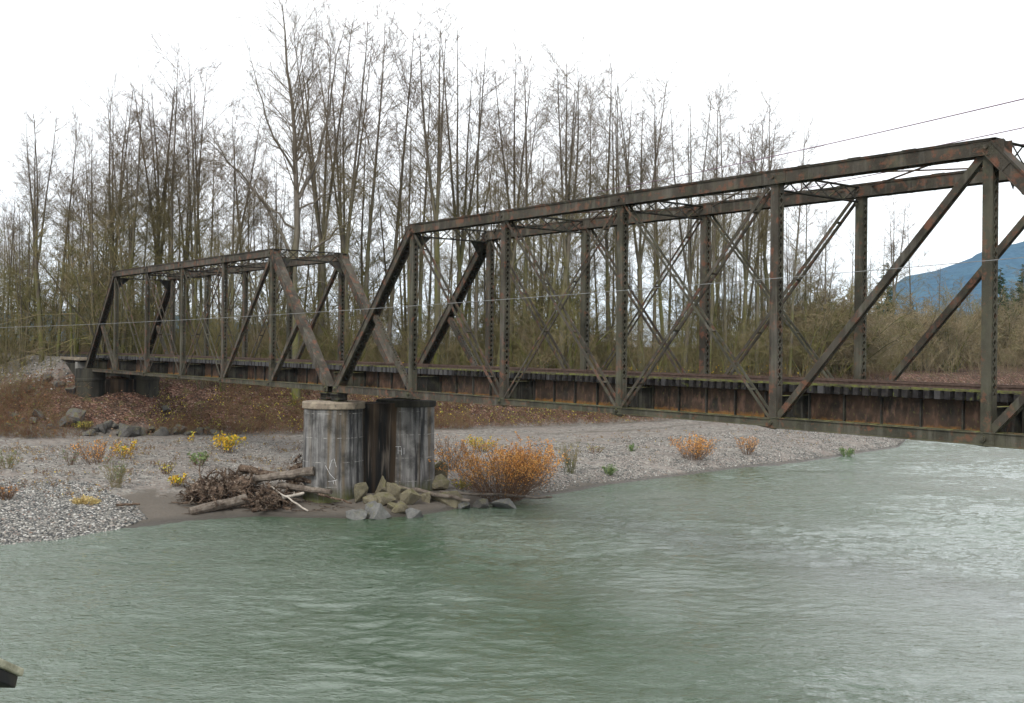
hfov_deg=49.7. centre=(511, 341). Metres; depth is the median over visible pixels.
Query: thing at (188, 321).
understorey tree
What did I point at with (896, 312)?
bare bush
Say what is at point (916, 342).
bare bush
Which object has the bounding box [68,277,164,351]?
understorey tree
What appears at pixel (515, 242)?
bare tree
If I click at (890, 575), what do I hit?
river
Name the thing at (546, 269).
bare tree
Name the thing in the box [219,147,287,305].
bare tree
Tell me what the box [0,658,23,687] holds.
bridge rail beam
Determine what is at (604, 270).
bare tree
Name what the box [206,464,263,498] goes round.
root wad
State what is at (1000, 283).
evergreen tree
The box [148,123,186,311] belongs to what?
bare tree
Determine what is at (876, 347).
bare bush
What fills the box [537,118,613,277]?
bare tree
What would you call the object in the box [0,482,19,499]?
plant
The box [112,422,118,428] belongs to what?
rock
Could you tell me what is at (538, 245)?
bare tree
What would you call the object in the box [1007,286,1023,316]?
bare bush
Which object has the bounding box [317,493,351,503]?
driftwood stick
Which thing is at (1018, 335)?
bare bush
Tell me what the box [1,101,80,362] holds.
bare tree
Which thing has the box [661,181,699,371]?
bare tree
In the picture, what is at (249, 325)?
understorey tree
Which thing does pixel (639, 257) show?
bare tree
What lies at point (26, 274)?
bare tree
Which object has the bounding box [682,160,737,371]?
bare tree
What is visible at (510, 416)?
bank scrub
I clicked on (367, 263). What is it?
bare tree
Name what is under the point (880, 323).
bare bush
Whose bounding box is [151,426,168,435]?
rock
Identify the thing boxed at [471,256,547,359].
understorey tree
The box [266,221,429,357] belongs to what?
understorey tree
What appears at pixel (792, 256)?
bare tree
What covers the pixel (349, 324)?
understorey tree
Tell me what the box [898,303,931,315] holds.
bare bush
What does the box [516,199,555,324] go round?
bare tree
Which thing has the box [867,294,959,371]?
bare bush
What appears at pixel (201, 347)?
understorey tree
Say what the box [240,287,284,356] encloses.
understorey tree
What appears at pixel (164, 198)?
bare tree
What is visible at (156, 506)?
ground
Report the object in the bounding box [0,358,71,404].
ballast spill
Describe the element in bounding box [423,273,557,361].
understorey tree
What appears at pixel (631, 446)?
plant
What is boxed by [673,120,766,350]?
bare tree
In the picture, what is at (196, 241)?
bare tree
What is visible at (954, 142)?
overhead wire
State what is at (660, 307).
bare tree
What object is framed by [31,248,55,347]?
bare tree
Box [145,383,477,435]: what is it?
brambles
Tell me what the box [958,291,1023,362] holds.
bare bush
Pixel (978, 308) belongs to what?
bare bush
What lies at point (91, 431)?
rock
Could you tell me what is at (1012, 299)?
evergreen tree
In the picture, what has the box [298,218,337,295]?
bare tree
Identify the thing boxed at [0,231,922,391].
undergrowth
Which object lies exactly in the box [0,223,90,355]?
understorey tree
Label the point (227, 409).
bramble leaves
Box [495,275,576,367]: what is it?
understorey tree
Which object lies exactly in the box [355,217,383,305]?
bare tree
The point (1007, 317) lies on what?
bare bush
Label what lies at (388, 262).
bare tree
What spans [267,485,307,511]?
driftwood branch
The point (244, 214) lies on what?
bare tree
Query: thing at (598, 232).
bare tree
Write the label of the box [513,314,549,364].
understorey tree
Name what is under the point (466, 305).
bare tree
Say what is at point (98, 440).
gravel bar
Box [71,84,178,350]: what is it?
bare tree
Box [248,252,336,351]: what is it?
understorey tree
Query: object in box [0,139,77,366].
bare tree
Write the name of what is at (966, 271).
mountain
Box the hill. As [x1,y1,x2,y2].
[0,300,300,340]
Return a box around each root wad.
[163,461,238,505]
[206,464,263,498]
[212,467,243,482]
[234,480,300,510]
[279,454,302,492]
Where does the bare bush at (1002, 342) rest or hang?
on the ground
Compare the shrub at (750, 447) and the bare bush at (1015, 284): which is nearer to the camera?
the shrub at (750, 447)
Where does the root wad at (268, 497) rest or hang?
on the ground
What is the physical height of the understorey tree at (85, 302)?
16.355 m
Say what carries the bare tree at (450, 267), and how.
on the ground
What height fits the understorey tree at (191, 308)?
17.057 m
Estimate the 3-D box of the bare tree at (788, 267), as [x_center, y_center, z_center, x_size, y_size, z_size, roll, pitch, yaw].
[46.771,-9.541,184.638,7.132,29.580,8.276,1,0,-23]
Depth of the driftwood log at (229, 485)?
65.82 m
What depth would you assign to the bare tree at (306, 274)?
133.81 m
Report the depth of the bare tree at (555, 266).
131.12 m
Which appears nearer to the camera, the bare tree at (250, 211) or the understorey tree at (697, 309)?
the bare tree at (250, 211)
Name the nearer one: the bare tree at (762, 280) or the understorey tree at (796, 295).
the understorey tree at (796, 295)
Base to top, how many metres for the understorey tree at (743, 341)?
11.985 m
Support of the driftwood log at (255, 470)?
on the root wad at (245, 486)
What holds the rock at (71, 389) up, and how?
on the ground
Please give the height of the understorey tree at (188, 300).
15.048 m
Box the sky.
[0,0,1023,347]
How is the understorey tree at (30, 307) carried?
on the ground
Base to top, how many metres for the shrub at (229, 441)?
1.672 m
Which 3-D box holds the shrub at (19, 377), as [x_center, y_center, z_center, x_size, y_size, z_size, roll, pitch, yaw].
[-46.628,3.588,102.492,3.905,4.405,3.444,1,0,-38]
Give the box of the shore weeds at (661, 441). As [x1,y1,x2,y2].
[479,424,843,475]
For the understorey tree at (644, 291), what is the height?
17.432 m
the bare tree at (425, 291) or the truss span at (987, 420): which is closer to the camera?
the truss span at (987, 420)
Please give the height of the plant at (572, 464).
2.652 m
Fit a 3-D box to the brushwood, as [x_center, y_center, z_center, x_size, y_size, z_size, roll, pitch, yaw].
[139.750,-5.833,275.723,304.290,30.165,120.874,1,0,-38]
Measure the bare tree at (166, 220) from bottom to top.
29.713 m
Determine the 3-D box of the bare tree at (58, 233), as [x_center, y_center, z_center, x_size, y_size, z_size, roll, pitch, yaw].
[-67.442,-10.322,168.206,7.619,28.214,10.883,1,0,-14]
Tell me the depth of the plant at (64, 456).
75.71 m
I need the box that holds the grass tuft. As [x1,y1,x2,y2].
[69,494,100,504]
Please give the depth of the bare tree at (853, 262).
207.24 m
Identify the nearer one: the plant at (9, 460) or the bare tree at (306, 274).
the plant at (9, 460)
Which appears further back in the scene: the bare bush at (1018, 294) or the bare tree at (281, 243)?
the bare bush at (1018, 294)
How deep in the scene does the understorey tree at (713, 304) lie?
184.29 m
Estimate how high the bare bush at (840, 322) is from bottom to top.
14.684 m
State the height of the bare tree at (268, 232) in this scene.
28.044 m
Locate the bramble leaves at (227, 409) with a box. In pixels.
[149,379,384,432]
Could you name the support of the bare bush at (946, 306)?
on the ground
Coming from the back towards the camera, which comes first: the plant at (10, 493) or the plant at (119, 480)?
the plant at (119, 480)
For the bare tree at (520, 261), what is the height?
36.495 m
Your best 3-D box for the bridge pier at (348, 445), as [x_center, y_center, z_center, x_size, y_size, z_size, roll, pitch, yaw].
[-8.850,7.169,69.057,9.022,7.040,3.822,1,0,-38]
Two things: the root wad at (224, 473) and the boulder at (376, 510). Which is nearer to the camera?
the boulder at (376, 510)
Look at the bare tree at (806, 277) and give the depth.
171.42 m
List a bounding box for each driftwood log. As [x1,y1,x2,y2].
[185,478,262,500]
[188,494,247,514]
[215,472,246,481]
[227,466,314,481]
[238,464,310,483]
[251,491,299,512]
[277,482,332,494]
[281,491,303,498]
[399,485,469,502]
[440,490,551,498]
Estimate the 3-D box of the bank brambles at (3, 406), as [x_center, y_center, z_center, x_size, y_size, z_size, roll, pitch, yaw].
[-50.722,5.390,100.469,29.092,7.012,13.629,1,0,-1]
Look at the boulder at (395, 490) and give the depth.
66.51 m
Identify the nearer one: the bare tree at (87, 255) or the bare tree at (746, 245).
the bare tree at (87, 255)
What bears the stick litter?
on the ground
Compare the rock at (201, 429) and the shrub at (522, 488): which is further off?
the rock at (201, 429)
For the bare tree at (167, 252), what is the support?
on the ground
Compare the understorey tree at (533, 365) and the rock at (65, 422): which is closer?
the rock at (65, 422)
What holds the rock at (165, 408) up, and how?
on the ground
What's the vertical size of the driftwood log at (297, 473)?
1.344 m
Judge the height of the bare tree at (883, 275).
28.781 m
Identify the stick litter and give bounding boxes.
[176,484,345,513]
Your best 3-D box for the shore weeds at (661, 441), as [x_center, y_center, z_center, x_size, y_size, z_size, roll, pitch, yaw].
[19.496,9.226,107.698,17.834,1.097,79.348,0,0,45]
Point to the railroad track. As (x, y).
(948, 391)
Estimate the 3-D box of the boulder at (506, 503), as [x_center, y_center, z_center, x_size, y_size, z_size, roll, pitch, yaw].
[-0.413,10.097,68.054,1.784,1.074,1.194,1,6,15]
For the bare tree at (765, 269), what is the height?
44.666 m
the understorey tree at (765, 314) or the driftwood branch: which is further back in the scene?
the understorey tree at (765, 314)
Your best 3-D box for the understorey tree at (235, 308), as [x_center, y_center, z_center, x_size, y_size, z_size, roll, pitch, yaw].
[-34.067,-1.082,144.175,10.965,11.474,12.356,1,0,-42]
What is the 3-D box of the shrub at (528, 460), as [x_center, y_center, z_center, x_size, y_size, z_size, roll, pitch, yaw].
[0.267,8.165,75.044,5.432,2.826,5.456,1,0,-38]
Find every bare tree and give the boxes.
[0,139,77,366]
[0,181,31,366]
[0,199,48,330]
[0,207,28,349]
[0,210,18,345]
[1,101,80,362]
[6,223,31,342]
[10,150,55,349]
[13,235,45,344]
[25,93,107,356]
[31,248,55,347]
[38,221,90,349]
[40,130,110,356]
[42,183,88,353]
[48,111,143,343]
[49,206,78,350]
[52,120,154,351]
[66,187,107,290]
[69,60,188,353]
[70,165,115,350]
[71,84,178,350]
[71,180,127,295]
[80,58,224,345]
[81,142,144,272]
[99,48,176,352]
[104,36,216,378]
[105,72,212,353]
[121,131,202,350]
[128,24,269,379]
[138,192,191,326]
[142,119,209,339]
[145,100,219,351]
[147,57,247,380]
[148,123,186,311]
[157,138,192,336]
[176,97,251,320]
[179,85,287,381]
[182,170,245,337]
[185,0,382,404]
[190,88,278,352]
[190,221,229,319]
[205,91,286,351]
[209,108,347,357]
[211,174,283,352]
[212,212,257,347]
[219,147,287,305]
[245,166,300,353]
[247,147,298,338]
[259,0,388,358]
[262,188,314,327]
[263,210,291,324]
[269,0,412,360]
[271,183,337,357]
[283,207,337,307]
[290,133,341,326]
[293,15,411,360]
[298,114,392,334]
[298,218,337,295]
[299,153,365,358]
[311,2,433,361]
[314,102,394,356]
[317,213,363,303]
[327,0,451,344]
[338,149,390,361]
[353,145,432,340]
[353,234,403,326]
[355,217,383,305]
[367,0,477,363]
[367,46,460,361]
[370,87,433,361]
[371,190,419,345]
[372,132,450,360]
[393,136,459,340]
[395,141,446,313]
[398,10,522,364]
[405,220,454,333]
[406,254,428,298]
[424,97,530,361]
[424,164,479,363]
[433,187,472,345]
[439,142,498,364]
[441,40,530,360]
[442,240,468,291]
[444,121,535,363]
[458,28,559,366]
[461,67,569,365]
[462,232,479,323]
[464,162,500,351]
[473,87,595,366]
[474,101,543,366]
[482,43,585,363]
[499,57,628,367]
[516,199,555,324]
[517,132,580,359]
[519,151,591,367]
[521,25,629,368]
[530,125,604,346]
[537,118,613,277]
[538,245,579,282]
[539,37,623,368]
[558,47,646,369]
[558,56,621,324]
[560,234,597,354]
[561,198,604,292]
[563,76,668,360]
[569,168,614,361]
[580,140,637,369]
[589,58,705,371]
[590,209,614,321]
[591,239,637,319]
[599,178,644,367]
[611,163,668,325]
[614,68,707,372]
[620,82,683,370]
[625,113,695,347]
[628,226,651,345]
[635,221,671,315]
[642,227,669,337]
[645,173,699,372]
[649,67,730,372]
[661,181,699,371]
[662,234,698,352]
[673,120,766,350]
[675,199,703,293]
[676,59,749,373]
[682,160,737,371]
[682,160,741,317]
[686,73,760,374]
[697,196,729,366]
[711,81,795,353]
[711,112,788,374]
[712,124,796,333]
[714,215,762,327]
[718,86,802,374]
[727,257,747,322]
[731,149,785,363]
[733,197,785,319]
[748,252,768,308]
[761,101,829,376]
[769,208,819,372]
[783,205,843,316]
[783,207,821,327]
[785,183,833,374]
[788,243,822,302]
[798,201,845,374]
[808,240,848,302]
[833,225,880,301]
[842,242,893,329]
[853,227,910,366]
[876,194,920,366]
[888,199,947,365]
[928,263,956,368]
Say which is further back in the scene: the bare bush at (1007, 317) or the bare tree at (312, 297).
the bare bush at (1007, 317)
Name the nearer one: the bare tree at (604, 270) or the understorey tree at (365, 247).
the understorey tree at (365, 247)
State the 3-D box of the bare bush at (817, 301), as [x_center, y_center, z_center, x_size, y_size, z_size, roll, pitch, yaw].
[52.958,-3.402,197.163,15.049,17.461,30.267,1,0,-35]
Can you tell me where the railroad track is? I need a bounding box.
[1,349,1023,402]
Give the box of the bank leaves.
[437,403,635,425]
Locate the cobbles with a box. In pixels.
[0,479,147,544]
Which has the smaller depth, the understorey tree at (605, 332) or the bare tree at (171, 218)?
the bare tree at (171, 218)
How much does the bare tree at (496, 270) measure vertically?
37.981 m
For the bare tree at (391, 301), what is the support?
on the ground
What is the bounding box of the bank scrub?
[434,365,898,428]
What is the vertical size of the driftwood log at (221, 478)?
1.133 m
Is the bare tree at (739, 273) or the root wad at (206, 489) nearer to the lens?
the root wad at (206, 489)
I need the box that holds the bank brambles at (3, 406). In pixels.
[0,366,104,438]
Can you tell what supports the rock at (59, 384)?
on the ground
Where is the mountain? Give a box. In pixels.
[884,241,1023,320]
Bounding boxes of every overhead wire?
[0,257,1023,327]
[564,98,1023,197]
[578,127,1023,213]
[791,144,1023,190]
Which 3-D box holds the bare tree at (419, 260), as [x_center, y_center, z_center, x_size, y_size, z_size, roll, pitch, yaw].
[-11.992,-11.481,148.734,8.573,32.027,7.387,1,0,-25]
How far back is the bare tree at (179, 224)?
140.57 m
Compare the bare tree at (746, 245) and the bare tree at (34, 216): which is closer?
the bare tree at (34, 216)
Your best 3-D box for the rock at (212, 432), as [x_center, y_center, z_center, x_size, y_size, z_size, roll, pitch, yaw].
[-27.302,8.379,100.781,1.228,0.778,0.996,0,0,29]
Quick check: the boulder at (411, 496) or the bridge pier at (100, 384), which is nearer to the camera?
the boulder at (411, 496)
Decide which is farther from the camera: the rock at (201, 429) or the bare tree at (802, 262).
the bare tree at (802, 262)
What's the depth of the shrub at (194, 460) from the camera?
77.23 m
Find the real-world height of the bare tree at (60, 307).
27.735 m
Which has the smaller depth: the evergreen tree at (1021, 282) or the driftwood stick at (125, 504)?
the driftwood stick at (125, 504)
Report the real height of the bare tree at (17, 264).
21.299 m
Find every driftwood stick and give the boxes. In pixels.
[116,502,139,506]
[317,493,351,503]
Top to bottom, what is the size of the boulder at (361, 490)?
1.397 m
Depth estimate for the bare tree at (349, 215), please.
117.31 m
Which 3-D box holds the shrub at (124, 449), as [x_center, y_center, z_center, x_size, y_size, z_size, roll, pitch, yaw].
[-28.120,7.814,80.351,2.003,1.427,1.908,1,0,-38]
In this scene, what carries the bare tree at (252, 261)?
on the ground
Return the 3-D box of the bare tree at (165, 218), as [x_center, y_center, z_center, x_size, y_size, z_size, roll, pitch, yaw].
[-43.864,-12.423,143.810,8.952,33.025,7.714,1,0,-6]
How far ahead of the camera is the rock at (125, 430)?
98.12 m
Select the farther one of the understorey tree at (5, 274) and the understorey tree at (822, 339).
the understorey tree at (822, 339)
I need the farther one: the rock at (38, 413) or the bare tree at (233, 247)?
the bare tree at (233, 247)
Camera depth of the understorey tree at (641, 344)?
132.96 m
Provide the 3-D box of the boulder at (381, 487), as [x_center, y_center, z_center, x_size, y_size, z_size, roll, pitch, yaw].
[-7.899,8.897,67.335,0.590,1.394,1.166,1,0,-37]
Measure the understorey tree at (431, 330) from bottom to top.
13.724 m
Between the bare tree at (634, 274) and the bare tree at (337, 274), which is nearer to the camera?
the bare tree at (337, 274)
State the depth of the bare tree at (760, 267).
181.90 m
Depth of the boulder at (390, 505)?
64.77 m
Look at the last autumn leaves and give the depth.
147.26 m
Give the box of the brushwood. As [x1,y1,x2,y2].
[735,278,1023,382]
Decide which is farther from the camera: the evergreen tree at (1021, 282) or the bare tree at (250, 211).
the evergreen tree at (1021, 282)
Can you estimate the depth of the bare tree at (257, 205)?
120.60 m
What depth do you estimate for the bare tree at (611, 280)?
155.08 m
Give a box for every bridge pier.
[74,368,159,397]
[301,398,435,502]
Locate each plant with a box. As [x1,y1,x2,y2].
[0,449,22,468]
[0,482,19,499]
[61,450,78,464]
[98,457,128,487]
[156,461,174,473]
[167,473,186,486]
[451,478,471,489]
[555,439,580,473]
[587,443,604,452]
[602,463,617,474]
[626,443,637,450]
[838,446,855,455]
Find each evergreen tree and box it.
[873,263,896,320]
[998,267,1012,319]
[1009,289,1017,317]
[1014,264,1023,315]
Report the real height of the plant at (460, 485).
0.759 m
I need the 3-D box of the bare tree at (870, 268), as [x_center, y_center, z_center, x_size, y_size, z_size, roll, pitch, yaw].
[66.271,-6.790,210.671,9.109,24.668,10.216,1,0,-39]
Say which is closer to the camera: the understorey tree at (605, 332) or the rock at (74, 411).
the rock at (74, 411)
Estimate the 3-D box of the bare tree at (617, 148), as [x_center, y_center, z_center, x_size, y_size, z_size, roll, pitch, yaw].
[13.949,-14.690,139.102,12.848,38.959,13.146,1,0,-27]
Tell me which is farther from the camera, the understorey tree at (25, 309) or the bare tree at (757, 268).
the bare tree at (757, 268)
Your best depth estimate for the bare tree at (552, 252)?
152.44 m
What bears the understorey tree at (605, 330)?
on the ground
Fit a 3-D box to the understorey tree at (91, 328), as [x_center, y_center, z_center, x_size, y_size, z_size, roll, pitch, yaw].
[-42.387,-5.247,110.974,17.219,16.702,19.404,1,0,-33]
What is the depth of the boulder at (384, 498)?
65.20 m
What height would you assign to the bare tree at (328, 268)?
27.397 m
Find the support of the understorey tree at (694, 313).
on the ground
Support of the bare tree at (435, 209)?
on the ground
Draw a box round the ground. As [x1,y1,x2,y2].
[0,341,1023,542]
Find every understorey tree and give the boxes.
[0,213,157,348]
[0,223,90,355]
[0,226,46,349]
[0,228,24,332]
[0,243,81,361]
[0,247,67,353]
[0,252,68,348]
[0,282,54,332]
[1,206,185,370]
[38,195,196,352]
[57,230,144,350]
[59,245,191,352]
[64,265,169,337]
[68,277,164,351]
[73,290,143,350]
[120,248,262,352]
[135,287,210,377]
[138,245,220,349]
[175,305,261,389]
[195,292,268,391]
[202,287,299,357]
[234,289,277,348]
[235,269,355,339]
[240,262,326,358]
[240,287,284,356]
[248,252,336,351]
[248,289,334,358]
[251,274,356,355]
[259,292,337,359]
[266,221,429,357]
[267,258,404,361]
[300,241,406,360]
[304,283,402,361]
[353,266,474,361]
[358,298,403,358]
[402,264,499,355]
[417,264,484,364]
[417,311,467,363]
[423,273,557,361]
[442,247,557,346]
[445,282,519,344]
[445,293,533,364]
[450,295,519,364]
[469,314,520,364]
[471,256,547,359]
[474,236,599,362]
[494,235,675,368]
[494,236,614,367]
[494,314,549,367]
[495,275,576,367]
[495,284,593,366]
[511,278,600,369]
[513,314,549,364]
[556,291,650,366]
[569,256,672,369]
[589,313,629,364]
[594,297,713,371]
[647,271,742,372]
[656,272,784,369]
[657,278,754,370]
[663,257,753,372]
[663,275,759,352]
[666,268,741,372]
[686,273,809,356]
[690,299,767,374]
[692,279,810,375]
[695,257,768,372]
[738,309,783,375]
[748,284,788,370]
[764,280,872,376]
[783,289,834,373]
[783,308,827,372]
[784,250,886,372]
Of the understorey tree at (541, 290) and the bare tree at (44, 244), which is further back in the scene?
the understorey tree at (541, 290)
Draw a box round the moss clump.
[71,420,93,428]
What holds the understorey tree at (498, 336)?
on the ground
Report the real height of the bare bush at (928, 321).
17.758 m
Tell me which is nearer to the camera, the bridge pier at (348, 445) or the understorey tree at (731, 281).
the bridge pier at (348, 445)
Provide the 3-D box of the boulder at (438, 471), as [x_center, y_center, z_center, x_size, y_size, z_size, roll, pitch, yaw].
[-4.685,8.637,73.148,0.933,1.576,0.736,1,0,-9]
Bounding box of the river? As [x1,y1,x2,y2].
[0,439,1023,702]
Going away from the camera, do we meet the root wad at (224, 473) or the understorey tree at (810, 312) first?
the root wad at (224, 473)
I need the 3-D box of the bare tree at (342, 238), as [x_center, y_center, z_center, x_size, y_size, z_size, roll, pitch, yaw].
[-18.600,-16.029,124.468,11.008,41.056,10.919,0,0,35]
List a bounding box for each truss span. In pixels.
[84,248,405,400]
[330,137,1023,449]
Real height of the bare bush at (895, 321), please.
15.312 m
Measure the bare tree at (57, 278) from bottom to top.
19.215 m
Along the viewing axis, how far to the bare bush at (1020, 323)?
234.95 m
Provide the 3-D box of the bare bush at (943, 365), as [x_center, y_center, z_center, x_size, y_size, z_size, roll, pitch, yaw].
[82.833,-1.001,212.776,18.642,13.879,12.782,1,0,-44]
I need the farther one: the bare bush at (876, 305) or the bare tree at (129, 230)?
the bare bush at (876, 305)
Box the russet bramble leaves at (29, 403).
[0,368,58,436]
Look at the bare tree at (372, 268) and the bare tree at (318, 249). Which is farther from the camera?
the bare tree at (372, 268)
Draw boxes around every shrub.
[0,361,26,403]
[70,435,132,464]
[109,440,136,458]
[187,451,208,465]
[209,430,247,452]
[428,431,569,501]
[434,433,476,468]
[464,434,500,451]
[481,441,554,482]
[669,432,720,460]
[735,435,758,454]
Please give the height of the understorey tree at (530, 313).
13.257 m
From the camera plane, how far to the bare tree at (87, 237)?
169.58 m
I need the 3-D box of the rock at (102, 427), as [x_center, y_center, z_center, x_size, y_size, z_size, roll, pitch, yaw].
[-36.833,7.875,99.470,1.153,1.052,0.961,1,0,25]
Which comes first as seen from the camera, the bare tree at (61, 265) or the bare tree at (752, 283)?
the bare tree at (61, 265)
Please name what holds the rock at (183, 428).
on the ground
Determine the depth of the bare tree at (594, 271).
154.76 m
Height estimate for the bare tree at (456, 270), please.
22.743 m
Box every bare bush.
[749,279,872,339]
[760,290,911,368]
[761,276,907,376]
[765,269,913,375]
[767,283,853,367]
[783,309,853,372]
[784,279,932,372]
[809,277,921,326]
[821,289,899,317]
[821,303,895,355]
[824,288,912,342]
[835,298,929,358]
[844,327,897,372]
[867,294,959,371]
[876,291,969,367]
[879,277,1005,369]
[885,295,925,320]
[888,305,937,370]
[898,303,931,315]
[902,287,1005,367]
[909,302,973,370]
[912,283,1017,366]
[923,288,1003,371]
[952,298,1023,362]
[957,294,1011,325]
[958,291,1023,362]
[979,316,1022,363]
[999,311,1023,362]
[1006,265,1023,300]
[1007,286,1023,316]
[1011,279,1023,312]
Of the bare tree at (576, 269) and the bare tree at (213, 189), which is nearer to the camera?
the bare tree at (213, 189)
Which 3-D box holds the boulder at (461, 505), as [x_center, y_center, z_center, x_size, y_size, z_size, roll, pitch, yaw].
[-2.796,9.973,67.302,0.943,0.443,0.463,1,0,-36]
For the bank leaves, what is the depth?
116.51 m
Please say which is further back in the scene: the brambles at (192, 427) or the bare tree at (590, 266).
the bare tree at (590, 266)
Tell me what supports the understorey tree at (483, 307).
on the ground
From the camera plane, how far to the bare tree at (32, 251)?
173.25 m
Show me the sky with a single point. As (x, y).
(860, 67)
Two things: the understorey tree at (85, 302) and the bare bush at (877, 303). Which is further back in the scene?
the bare bush at (877, 303)
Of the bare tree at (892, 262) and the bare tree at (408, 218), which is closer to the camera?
the bare tree at (408, 218)
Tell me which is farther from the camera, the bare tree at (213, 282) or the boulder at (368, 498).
the bare tree at (213, 282)
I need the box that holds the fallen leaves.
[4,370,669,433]
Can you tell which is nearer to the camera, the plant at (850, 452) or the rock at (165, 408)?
the plant at (850, 452)
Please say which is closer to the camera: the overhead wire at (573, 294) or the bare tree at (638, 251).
the overhead wire at (573, 294)
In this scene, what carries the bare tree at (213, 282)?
on the ground
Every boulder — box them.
[346,509,367,519]
[354,482,368,502]
[362,494,377,503]
[365,501,390,519]
[373,492,395,504]
[374,476,386,493]
[386,482,406,500]
[387,502,396,508]
[391,501,407,513]
[400,488,421,504]
[405,508,422,517]
[421,492,430,502]
[431,491,462,507]
[432,474,449,489]
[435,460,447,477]
[458,502,470,508]
[473,498,488,507]
[491,498,515,508]
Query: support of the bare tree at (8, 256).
on the ground
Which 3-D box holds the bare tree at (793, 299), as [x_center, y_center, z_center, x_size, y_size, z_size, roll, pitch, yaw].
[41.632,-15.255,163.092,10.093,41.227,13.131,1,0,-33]
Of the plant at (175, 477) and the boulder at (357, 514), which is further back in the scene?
the plant at (175, 477)
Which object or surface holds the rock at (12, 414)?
on the ground
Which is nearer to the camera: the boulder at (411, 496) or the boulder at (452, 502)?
the boulder at (411, 496)
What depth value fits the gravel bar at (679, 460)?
94.08 m
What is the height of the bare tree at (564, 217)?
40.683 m
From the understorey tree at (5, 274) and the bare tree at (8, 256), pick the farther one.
the bare tree at (8, 256)
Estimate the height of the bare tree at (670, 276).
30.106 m
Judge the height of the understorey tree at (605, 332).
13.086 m
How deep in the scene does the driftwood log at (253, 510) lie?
63.97 m
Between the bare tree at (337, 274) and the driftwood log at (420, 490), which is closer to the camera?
the driftwood log at (420, 490)
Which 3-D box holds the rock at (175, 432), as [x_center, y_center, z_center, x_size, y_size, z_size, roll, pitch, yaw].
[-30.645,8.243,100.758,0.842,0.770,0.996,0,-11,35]
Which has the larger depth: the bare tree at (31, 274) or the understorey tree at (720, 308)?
the understorey tree at (720, 308)
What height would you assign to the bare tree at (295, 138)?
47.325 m
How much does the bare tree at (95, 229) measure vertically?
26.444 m
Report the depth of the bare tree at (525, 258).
132.66 m
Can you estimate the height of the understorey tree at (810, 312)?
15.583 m
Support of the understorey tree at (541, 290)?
on the ground
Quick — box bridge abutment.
[60,357,129,377]
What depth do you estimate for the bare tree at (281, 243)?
116.97 m
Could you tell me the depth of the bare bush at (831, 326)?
170.29 m
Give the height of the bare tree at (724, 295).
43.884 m
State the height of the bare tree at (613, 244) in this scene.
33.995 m
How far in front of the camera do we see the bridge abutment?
107.64 m
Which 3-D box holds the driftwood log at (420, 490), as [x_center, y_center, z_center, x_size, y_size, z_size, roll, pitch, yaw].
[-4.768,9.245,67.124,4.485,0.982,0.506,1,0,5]
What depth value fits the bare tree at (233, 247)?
113.32 m
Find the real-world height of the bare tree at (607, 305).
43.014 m
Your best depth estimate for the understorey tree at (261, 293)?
139.38 m
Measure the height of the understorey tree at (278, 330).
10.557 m
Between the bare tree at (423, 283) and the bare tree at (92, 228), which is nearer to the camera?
the bare tree at (92, 228)
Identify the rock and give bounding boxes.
[6,411,18,418]
[32,409,45,418]
[42,374,51,381]
[53,381,65,386]
[59,416,74,426]
[64,408,85,423]
[65,385,75,393]
[80,429,96,435]
[96,423,106,433]
[104,420,112,428]
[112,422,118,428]
[118,423,140,436]
[138,426,146,435]
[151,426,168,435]
[161,405,169,411]
[171,428,180,434]
[174,424,187,433]
[195,427,202,434]
[206,429,219,434]
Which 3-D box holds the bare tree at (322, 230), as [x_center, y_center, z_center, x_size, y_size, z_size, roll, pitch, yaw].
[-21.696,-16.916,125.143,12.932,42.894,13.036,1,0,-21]
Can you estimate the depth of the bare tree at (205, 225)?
117.22 m
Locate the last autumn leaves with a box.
[403,362,819,376]
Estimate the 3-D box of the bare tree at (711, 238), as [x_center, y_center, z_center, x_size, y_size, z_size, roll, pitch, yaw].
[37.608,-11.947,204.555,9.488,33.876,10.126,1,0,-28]
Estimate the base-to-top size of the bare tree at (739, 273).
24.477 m
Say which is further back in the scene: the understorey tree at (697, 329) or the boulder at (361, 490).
the understorey tree at (697, 329)
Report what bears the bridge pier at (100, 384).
on the ground
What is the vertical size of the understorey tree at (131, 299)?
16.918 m
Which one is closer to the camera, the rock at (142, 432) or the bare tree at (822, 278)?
the rock at (142, 432)
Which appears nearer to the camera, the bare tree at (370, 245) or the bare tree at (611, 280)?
the bare tree at (370, 245)
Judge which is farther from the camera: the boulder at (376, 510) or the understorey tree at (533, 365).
the understorey tree at (533, 365)
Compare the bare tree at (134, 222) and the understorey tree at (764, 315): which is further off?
the understorey tree at (764, 315)
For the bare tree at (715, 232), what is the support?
on the ground
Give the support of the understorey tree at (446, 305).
on the ground
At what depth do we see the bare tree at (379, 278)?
198.78 m
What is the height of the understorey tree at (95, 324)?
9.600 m
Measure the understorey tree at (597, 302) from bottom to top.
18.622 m
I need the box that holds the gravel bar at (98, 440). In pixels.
[0,434,300,499]
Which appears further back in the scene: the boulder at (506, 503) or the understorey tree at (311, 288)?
the understorey tree at (311, 288)
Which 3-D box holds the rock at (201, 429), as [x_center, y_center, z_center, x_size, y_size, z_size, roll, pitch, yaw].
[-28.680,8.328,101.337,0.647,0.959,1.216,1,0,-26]
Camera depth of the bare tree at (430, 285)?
153.22 m
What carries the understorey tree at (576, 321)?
on the ground

